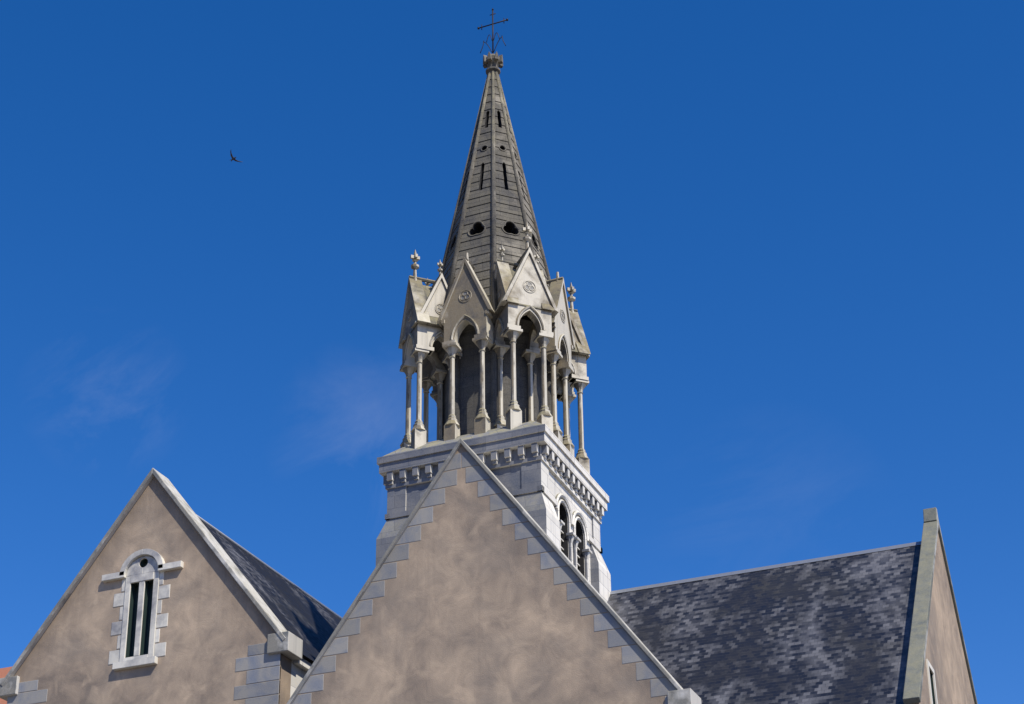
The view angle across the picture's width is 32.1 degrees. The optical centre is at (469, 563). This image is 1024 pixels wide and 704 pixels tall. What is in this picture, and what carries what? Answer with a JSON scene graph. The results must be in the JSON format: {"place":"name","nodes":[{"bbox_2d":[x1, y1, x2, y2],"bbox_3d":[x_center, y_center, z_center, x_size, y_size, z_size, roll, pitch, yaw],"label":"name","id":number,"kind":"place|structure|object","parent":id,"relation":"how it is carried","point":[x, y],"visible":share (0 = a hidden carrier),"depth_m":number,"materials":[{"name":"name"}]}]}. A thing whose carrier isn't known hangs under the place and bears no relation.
{"place":"outdoors","nodes":[
{"label":"outdoors","id":0,"kind":"place"},
{"bbox_2d":[0,666,12,703],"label":"tiled roof","id":1,"kind":"structure","parent":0,"point":[4,672],"depth_m":50.66,"materials":[{"name":"orange tile"}]},
{"bbox_2d":[14,476,291,703],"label":"wing gable wall","id":2,"kind":"structure","parent":0,"point":[215,628],"depth_m":41.24,"materials":[{"name":"beige paint"}]},
{"bbox_2d":[102,549,183,670],"bbox_3d":[-7.683,1.023,41.408,2.204,2.934,0.140,-10,-25,22],"label":"window surround","id":3,"kind":"object","parent":2,"relation":"attached to","point":[132,571],"visible":1,"depth_m":41.41,"materials":[{"name":"white stone"}]},
{"bbox_2d":[7,643,280,703],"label":"corner quoins","id":4,"kind":"object","parent":2,"relation":"attached to","point":[264,688],"visible":1,"depth_m":39.45,"materials":[{"name":"grey stone"}]},
{"bbox_2d":[230,151,240,161],"bbox_3d":[-5.978,-10.279,45.087,0.253,0.105,0.440,-21,-55,40],"label":"bird","id":5,"kind":"object","parent":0,"point":[233,158],"visible":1,"depth_m":45.06},
{"bbox_2d":[290,658,311,696],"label":"wing side walls","id":6,"kind":"structure","parent":0,"point":[300,668],"depth_m":39.91,"materials":[{"name":"white stone"}]},
{"bbox_2d":[0,468,302,700],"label":"wing coping","id":7,"kind":"object","parent":6,"relation":"attached to","point":[284,642],"visible":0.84,"depth_m":42.03,"materials":[{"name":"stone"}]},
{"bbox_2d":[202,521,340,662],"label":"wing roof","id":8,"kind":"structure","parent":6,"relation":"attached to","point":[311,623],"depth_m":44.52,"materials":[{"name":"stone"}]},
{"bbox_3d":[-5.621,3.873,50.150,0.040,6.082,17.200,34,-4,32],"label":"wing roof","id":9,"kind":"object","parent":6,"relation":"attached to","visible":0},
{"bbox_2d":[196,514,341,618],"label":"roof ridge","id":10,"kind":"structure","parent":9,"relation":"on","point":[262,562],"depth_m":47.08,"materials":[{"name":"stone"}]},
{"bbox_2d":[406,464,591,583],"bbox_3d":[0.600,7.139,36.788,3.600,18.700,3.600,-10,-25,22],"label":"tower shaft","id":11,"kind":"object","parent":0,"point":[509,478],"visible":0.08,"depth_m":39.16,"materials":[{"name":"grey stone"}]},
{"bbox_2d":[376,421,610,601],"bbox_3d":[0.600,6.707,36.971,4.040,19.640,4.040,-10,-25,22],"label":"tower base","id":12,"kind":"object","parent":11,"relation":"attached to","point":[538,451],"depth_m":39.04,"materials":[{"name":"grey stone"}]},
{"bbox_2d":[398,250,461,448],"bbox_3d":[-0.847,-4.812,41.236,1.380,5.580,1.300,-45,-50,59],"label":"canopy","id":13,"kind":"object","parent":12,"relation":"on","point":[416,346],"visible":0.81,"depth_m":41.08,"materials":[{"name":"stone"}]},
{"bbox_2d":[405,273,442,340],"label":"gable roof","id":14,"kind":"structure","parent":13,"relation":"attached to","point":[433,320],"depth_m":41.70,"materials":[{"name":"grey stone"}]},
{"bbox_2d":[422,358,437,442],"bbox_3d":[-0.717,-4.309,42.263,0.681,5.454,1.380,-10,-25,22],"label":"lucarne","id":15,"kind":"object","parent":12,"relation":"on","point":[428,382],"visible":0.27,"depth_m":41.82,"materials":[{"name":"stone"}]},
{"bbox_2d":[437,253,495,440],"bbox_3d":[0.015,-4.838,40.423,1.380,4.995,0.681,-10,-25,22],"label":"lucarne","id":16,"kind":"object","parent":12,"relation":"on","point":[457,315],"visible":0.97,"depth_m":40.39,"materials":[{"name":"stone"}]},
{"bbox_2d":[463,256,474,269],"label":"lucarne roof","id":17,"kind":"structure","parent":16,"relation":"attached to","point":[473,267],"depth_m":41.25,"materials":[{"name":"grey stone"}]},
{"bbox_2d":[433,310,551,435],"bbox_3d":[0.600,-3.624,41.339,3.178,3.171,3.178,-10,-25,22],"label":"belfry core","id":18,"kind":"object","parent":12,"relation":"on","point":[467,386],"visible":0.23,"depth_m":40.51,"materials":[{"name":"stone"}]},
{"bbox_2d":[443,74,548,303],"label":"spire","id":19,"kind":"structure","parent":18,"relation":"on","point":[477,248],"depth_m":42.62,"materials":[{"name":"stone"}]},
{"bbox_2d":[483,51,502,74],"bbox_3d":[0.600,-12.645,45.153,0.520,0.660,0.520,-10,-25,22],"label":"spire finial","id":20,"kind":"object","parent":19,"relation":"on","point":[492,62],"visible":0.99,"depth_m":45.03,"materials":[{"name":"stone"}]},
{"bbox_2d":[477,8,507,53],"bbox_3d":[0.600,-13.612,45.562,0.860,1.560,0.052,-10,-25,22],"label":"cross","id":21,"kind":"object","parent":20,"relation":"attached to","point":[492,38],"visible":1,"depth_m":45.53,"materials":[{"name":"metal"}]},
{"bbox_2d":[441,71,550,310],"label":"spire ribs","id":22,"kind":"object","parent":18,"relation":"on","point":[458,235],"visible":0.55,"depth_m":43.01,"materials":[{"name":"stone"}]},
{"bbox_2d":[489,222,557,431],"bbox_3d":[1.157,-5.158,40.417,1.300,5.580,1.380,-45,-50,59],"label":"canopy","id":23,"kind":"object","parent":12,"relation":"on","point":[513,291],"visible":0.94,"depth_m":40.17,"materials":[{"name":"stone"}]},
{"bbox_2d":[497,282,533,298],"bbox_3d":[1.241,-6.160,40.602,0.676,0.236,1.054,-45,-50,59],"label":"quatrefoil ornament","id":24,"kind":"object","parent":23,"relation":"attached to","point":[529,284],"visible":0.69,"depth_m":40.32,"materials":[{"name":"grey stone"}]},
{"bbox_2d":[494,247,551,320],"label":"gable roof","id":25,"kind":"structure","parent":23,"relation":"attached to","point":[499,309],"depth_m":40.81,"materials":[{"name":"grey stone"}]},
{"bbox_2d":[537,272,574,455],"bbox_3d":[1.916,-4.553,41.097,0.681,4.995,1.380,-10,-25,22],"label":"lucarne","id":26,"kind":"object","parent":12,"relation":"on","point":[560,346],"visible":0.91,"depth_m":41.17,"materials":[{"name":"stone"}]},
{"bbox_2d":[546,277,562,288],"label":"gable roof","id":27,"kind":"structure","parent":26,"relation":"attached to","point":[552,280],"depth_m":41.93,"materials":[{"name":"grey stone"}]},
{"bbox_2d":[556,283,590,473],"bbox_3d":[2.046,-4.378,42.262,1.380,5.580,1.300,-45,-50,59],"label":"canopy","id":28,"kind":"object","parent":12,"relation":"on","point":[578,380],"visible":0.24,"depth_m":42.06,"materials":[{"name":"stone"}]},
{"bbox_2d":[569,308,579,354],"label":"gable roof","id":29,"kind":"structure","parent":28,"relation":"attached to","point":[575,352],"depth_m":42.04,"materials":[{"name":"grey stone"}]},
{"bbox_2d":[0,0,1023,703],"label":"sky","id":30,"kind":"structure","parent":0,"point":[788,235],"materials":[{"name":"blue"}]},
{"bbox_3d":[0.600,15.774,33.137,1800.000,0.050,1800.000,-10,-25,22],"label":"ground","id":31,"kind":"structure","parent":0,"visible":0},
{"bbox_2d":[297,444,674,703],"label":"gable wall","id":32,"kind":"structure","parent":31,"relation":"on","point":[473,605],"depth_m":36.53,"materials":[{"name":"beige paint"}]},
{"bbox_2d":[292,452,676,703],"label":"edge quoins","id":33,"kind":"object","parent":32,"relation":"attached to","point":[631,653],"visible":1,"depth_m":37.39,"materials":[{"name":"grey stone"}]},
{"bbox_2d":[287,438,700,703],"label":"gable coping","id":34,"kind":"object","parent":32,"relation":"attached to","point":[680,695],"visible":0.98,"depth_m":37.32,"materials":[{"name":"grey stone"}]},
{"bbox_2d":[914,534,974,703],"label":"wing walls","id":35,"kind":"structure","parent":31,"relation":"on","point":[944,656],"depth_m":36.51,"materials":[{"name":"beige paint"}]},
{"bbox_2d":[607,545,920,703],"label":"wing roof","id":36,"kind":"structure","parent":35,"relation":"on","point":[834,631],"depth_m":36.43,"materials":[{"name":"grey stone"}]},
{"bbox_2d":[610,541,920,594],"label":"roof ridge","id":37,"kind":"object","parent":36,"relation":"on","point":[769,567],"visible":0.29,"depth_m":39.19,"materials":[{"name":"grey stone"}]},
{"bbox_2d":[926,659,937,703],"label":"window frame","id":38,"kind":"object","parent":35,"relation":"in","point":[929,666],"visible":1,"depth_m":33.57,"materials":[{"name":"white stone"}]},
{"bbox_2d":[903,507,977,703],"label":"wing coping","id":39,"kind":"object","parent":35,"relation":"attached to","point":[912,692],"visible":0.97,"depth_m":35.16,"materials":[{"name":"stone"}]}
]}

